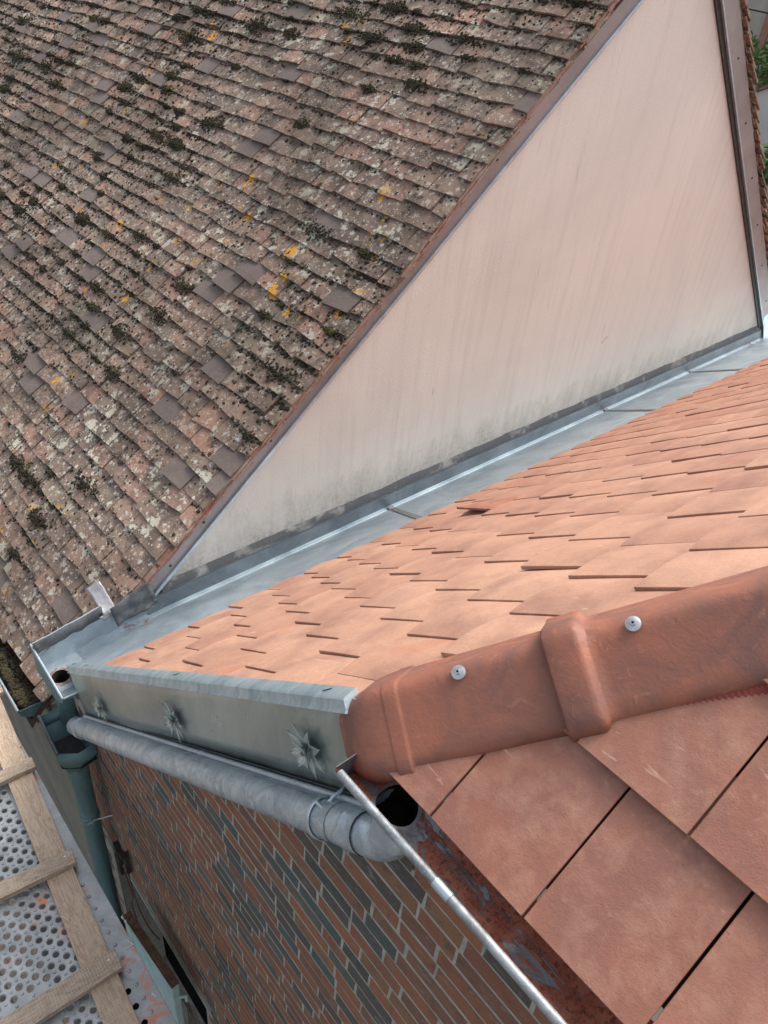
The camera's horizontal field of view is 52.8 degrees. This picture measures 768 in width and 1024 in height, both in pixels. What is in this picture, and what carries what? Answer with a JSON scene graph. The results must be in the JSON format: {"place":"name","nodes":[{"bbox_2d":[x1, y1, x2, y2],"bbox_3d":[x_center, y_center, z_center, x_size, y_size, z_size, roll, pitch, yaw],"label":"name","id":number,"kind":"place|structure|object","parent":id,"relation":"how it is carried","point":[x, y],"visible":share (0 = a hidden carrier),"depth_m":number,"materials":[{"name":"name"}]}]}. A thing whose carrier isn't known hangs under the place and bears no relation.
{"place":"outdoors","nodes":[
{"label":"outdoors","id":0,"kind":"place"},
{"bbox_2d":[0,738,176,1023],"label":"scaffold deck","id":1,"kind":"structure","parent":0,"point":[148,1003],"depth_m":3.07,"materials":[{"name":"grey metal"}]},
{"bbox_2d":[0,685,138,1023],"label":"wooden ladder","id":2,"kind":"object","parent":1,"relation":"on","point":[96,975],"visible":1,"depth_m":3.15,"materials":[{"name":"wood"}]},
{"bbox_2d":[0,791,662,1023],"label":"ground","id":3,"kind":"structure","parent":0,"point":[87,995],"depth_m":7.57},
{"bbox_2d":[0,877,68,1022],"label":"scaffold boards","id":4,"kind":"object","parent":3,"relation":"on","point":[29,963],"depth_m":4.79,"materials":[{"name":"grey metal"}]},
{"bbox_2d":[0,686,127,911],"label":"rendered wall","id":5,"kind":"structure","parent":3,"relation":"on","point":[51,772],"depth_m":5.17,"materials":[{"name":"beige paint"}]},
{"bbox_2d":[0,676,49,722],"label":"old gutter","id":6,"kind":"object","parent":5,"relation":"attached to","point":[30,711],"visible":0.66,"depth_m":4.11,"materials":[{"name":"metal"}]},
{"bbox_2d":[0,638,39,708],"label":"gutter moss","id":7,"kind":"object","parent":6,"relation":"in","point":[22,693],"visible":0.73,"depth_m":4.21,"materials":[{"name":"green plant"}]},
{"bbox_2d":[0,0,767,728],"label":"old roof","id":8,"kind":"structure","parent":5,"relation":"on","point":[250,278],"depth_m":4.79,"materials":[{"name":"ceramic"}]},
{"bbox_2d":[110,581,157,626],"bbox_3d":[-1.306,0.474,4.049,0.265,0.231,0.024,-24,46,-34],"label":"lead patch","id":9,"kind":"object","parent":8,"relation":"attached to","point":[139,600],"visible":1,"depth_m":4.05,"materials":[{"name":"grey metal"}]},
{"bbox_2d":[0,0,593,560],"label":"moss","id":10,"kind":"object","parent":8,"relation":"on","point":[34,518],"visible":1,"depth_m":5.45,"materials":[{"name":"plant"}]},
{"bbox_2d":[0,0,607,690],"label":"moss","id":11,"kind":"object","parent":8,"relation":"on","point":[176,142],"visible":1,"depth_m":5.25,"materials":[{"name":"black plant"}]},
{"bbox_2d":[150,0,644,595],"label":"rake band","id":12,"kind":"object","parent":8,"relation":"attached to","point":[602,38],"visible":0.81,"depth_m":4.21,"materials":[{"name":"brown metal"}]},
{"bbox_2d":[713,0,767,338],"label":"rake band","id":13,"kind":"object","parent":8,"relation":"attached to","point":[729,29],"visible":0.97,"depth_m":5.77,"materials":[{"name":"brown metal"}]},
{"bbox_2d":[51,0,761,801],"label":"gable wall","id":14,"kind":"structure","parent":3,"relation":"on","point":[593,250],"depth_m":4.98,"materials":[{"name":"paint"}]},
{"bbox_2d":[74,357,767,1023],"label":"brick house","id":15,"kind":"structure","parent":3,"relation":"on","point":[636,847],"depth_m":1.90,"materials":[{"name":"ceramic"}]},
{"bbox_2d":[69,766,125,930],"bbox_3d":[-1.756,3.078,5.312,0.174,4.430,0.110,18,38,15],"label":"downpipe","id":16,"kind":"object","parent":15,"relation":"attached to","point":[89,815],"visible":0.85,"depth_m":4.34,"materials":[{"name":"blue metal"}]},
{"bbox_2d":[37,708,97,773],"bbox_3d":[-1.638,1.193,4.003,0.182,0.202,0.332,-24,46,-34],"label":"rain hopper","id":17,"kind":"object","parent":16,"relation":"on","point":[72,753],"visible":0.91,"depth_m":4.01,"materials":[{"name":"blue metal"}]},
{"bbox_2d":[113,840,131,874],"bbox_3d":[-1.492,1.996,4.402,0.053,0.435,0.219,-24,46,-34],"label":"iron bracket","id":18,"kind":"object","parent":15,"relation":"attached to","point":[122,857],"visible":0.99,"depth_m":4.39,"materials":[{"name":"black metal"}]},
{"bbox_2d":[124,866,159,939],"bbox_3d":[-1.393,2.335,4.466,0.028,0.653,0.375,-24,46,-34],"label":"cable","id":19,"kind":"object","parent":15,"relation":"attached to","point":[133,897],"visible":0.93,"depth_m":4.41,"materials":[{"name":"black rubber"}]},
{"bbox_2d":[121,911,188,1023],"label":"window shutter","id":20,"kind":"object","parent":15,"relation":"attached to","point":[165,980],"depth_m":3.94,"materials":[{"name":"green paint"}]},
{"bbox_2d":[106,835,210,1023],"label":"window","id":21,"kind":"structure","parent":15,"relation":"in","point":[164,946],"depth_m":5.41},
{"bbox_2d":[182,993,199,1023],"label":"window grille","id":22,"kind":"object","parent":15,"relation":"attached to","point":[190,1010],"depth_m":4.26,"materials":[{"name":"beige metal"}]},
{"bbox_2d":[66,662,363,807],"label":"gable trim","id":23,"kind":"structure","parent":15,"relation":"attached to","point":[288,732],"depth_m":2.02,"materials":[{"name":"metal"}]},
{"bbox_2d":[66,717,404,861],"bbox_3d":[-0.720,0.800,2.556,0.107,1.924,2.119,-24,46,-34],"label":"drain pipe","id":24,"kind":"object","parent":15,"relation":"attached to","point":[356,830],"visible":0.82,"depth_m":1.84,"materials":[{"name":"metal"}]},
{"bbox_2d":[29,329,767,724],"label":"valley gutter","id":25,"kind":"object","parent":15,"relation":"attached to","point":[183,605],"visible":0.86,"depth_m":4.92,"materials":[{"name":"metal"}]},
{"bbox_2d":[32,606,153,665],"bbox_3d":[-1.493,0.606,4.028,0.640,0.290,0.029,-24,46,-34],"label":"lead upstand","id":26,"kind":"object","parent":25,"relation":"attached to","point":[72,636],"visible":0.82,"depth_m":3.95,"materials":[{"name":"metal"}]},
{"bbox_2d":[87,581,113,614],"bbox_3d":[-1.458,0.444,3.991,0.145,0.151,0.072,29,42,27],"label":"lead tab","id":27,"kind":"object","parent":26,"relation":"attached to","point":[99,594],"visible":0.96,"depth_m":3.99,"materials":[{"name":"grey metal"}]},
{"bbox_2d":[99,611,111,620],"bbox_3d":[-1.433,0.539,3.997,0.081,0.045,0.007,-24,46,-34],"label":"lead tab","id":28,"kind":"object","parent":26,"relation":"attached to","point":[105,617],"visible":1,"depth_m":3.99,"materials":[{"name":"grey metal"}]},
{"bbox_2d":[339,631,568,781],"bbox_3d":[0.139,0.332,1.428,0.432,0.332,0.258,5,37,-2],"label":"hip tile","id":29,"kind":"object","parent":15,"relation":"on","point":[499,696],"visible":0.91,"depth_m":1.37,"materials":[{"name":"ceramic"}]},
{"bbox_2d":[335,753,652,1023],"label":"eaves gutter","id":30,"kind":"object","parent":15,"relation":"attached to","point":[554,987],"visible":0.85,"depth_m":1.26,"materials":[{"name":"metal"}]},
{"bbox_2d":[540,566,767,741],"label":"hip tile","id":31,"kind":"object","parent":15,"relation":"on","point":[702,642],"visible":1,"depth_m":1.27,"materials":[{"name":"ceramic"}]},
{"bbox_2d":[751,30,759,57],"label":"tree","id":32,"kind":"object","parent":3,"relation":"on","point":[755,42],"visible":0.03,"depth_m":41.75,"materials":[{"name":"green plant"}]},
{"bbox_2d":[748,0,767,88],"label":"distant house","id":33,"kind":"structure","parent":3,"relation":"on","point":[758,24],"depth_m":50.01,"materials":[{"name":"grey tile"}]},
{"bbox_2d":[752,41,767,88],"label":"tree","id":34,"kind":"object","parent":3,"relation":"on","point":[761,58],"visible":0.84,"depth_m":40.42,"materials":[{"name":"green plant"}]},
{"bbox_2d":[762,144,767,221],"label":"tree","id":35,"kind":"object","parent":3,"relation":"on","point":[765,173],"visible":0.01,"depth_m":26.28,"materials":[{"name":"green plant"}]},
{"bbox_2d":[755,85,767,192],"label":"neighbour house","id":36,"kind":"structure","parent":0,"point":[762,94],"depth_m":32.61,"materials":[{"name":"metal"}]},
{"bbox_2d":[749,8,767,13],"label":"overhead cable","id":37,"kind":"object","parent":36,"relation":"attached to","point":[757,10],"visible":0.47,"depth_m":39.31,"materials":[{"name":"black metal"}]}
]}

